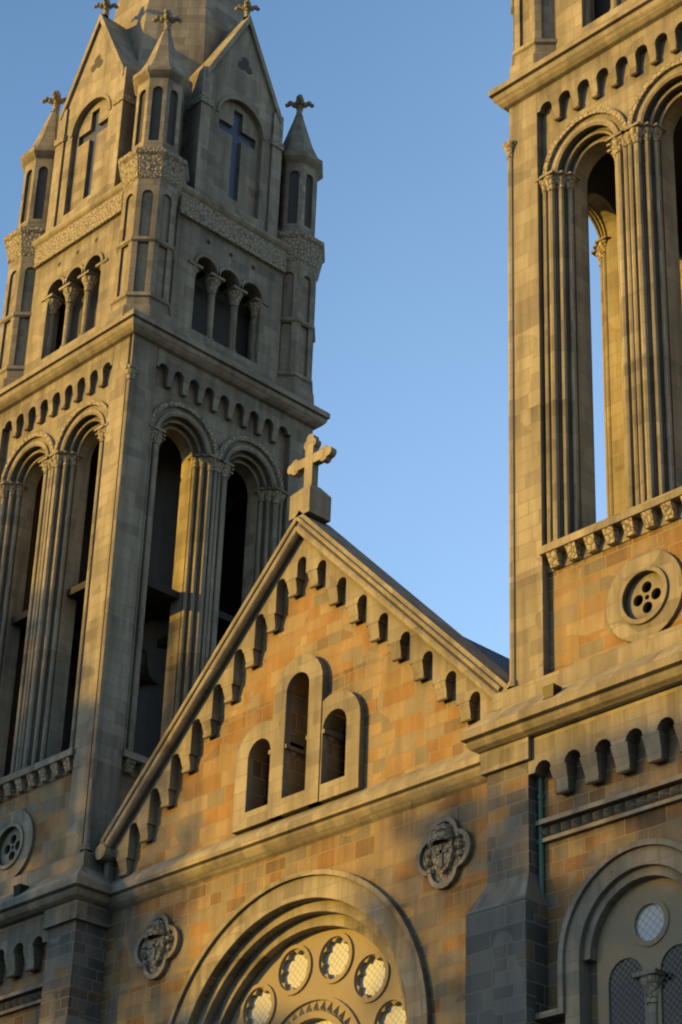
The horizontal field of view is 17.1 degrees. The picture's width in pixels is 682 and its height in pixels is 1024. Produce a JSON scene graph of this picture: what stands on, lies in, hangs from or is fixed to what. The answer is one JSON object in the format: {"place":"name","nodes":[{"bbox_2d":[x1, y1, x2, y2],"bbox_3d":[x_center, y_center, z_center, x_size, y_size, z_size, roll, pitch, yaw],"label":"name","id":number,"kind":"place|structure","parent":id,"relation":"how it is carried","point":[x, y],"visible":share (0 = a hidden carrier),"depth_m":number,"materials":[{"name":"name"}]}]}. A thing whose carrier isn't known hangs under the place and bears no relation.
{"place":"outdoors","nodes":[
{"label":"outdoors","id":0,"kind":"place"},
{"bbox_2d":[0,0,606,658],"label":"sky","id":1,"kind":"structure","parent":0,"point":[410,361],"materials":[{"name":"blue"}]},
{"bbox_2d":[95,433,535,1023],"bbox_3d":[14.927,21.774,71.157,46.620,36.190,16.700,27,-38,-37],"label":"church facade","id":2,"kind":"structure","parent":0,"point":[295,831],"depth_m":60.79,"materials":[{"name":"stone"}]},
{"label":"ground","id":3,"kind":"structure","parent":0,"visible":0},
{"bbox_2d":[0,0,329,1023],"bbox_3d":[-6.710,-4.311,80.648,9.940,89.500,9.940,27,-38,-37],"label":"tower","id":4,"kind":"structure","parent":3,"relation":"on","point":[162,416],"depth_m":77.00,"materials":[{"name":"stone"}]},
{"bbox_2d":[460,0,681,1023],"bbox_3d":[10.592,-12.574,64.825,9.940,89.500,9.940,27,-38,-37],"label":"tower","id":5,"kind":"structure","parent":3,"relation":"on","point":[574,914],"depth_m":55.33,"materials":[{"name":"stone"}]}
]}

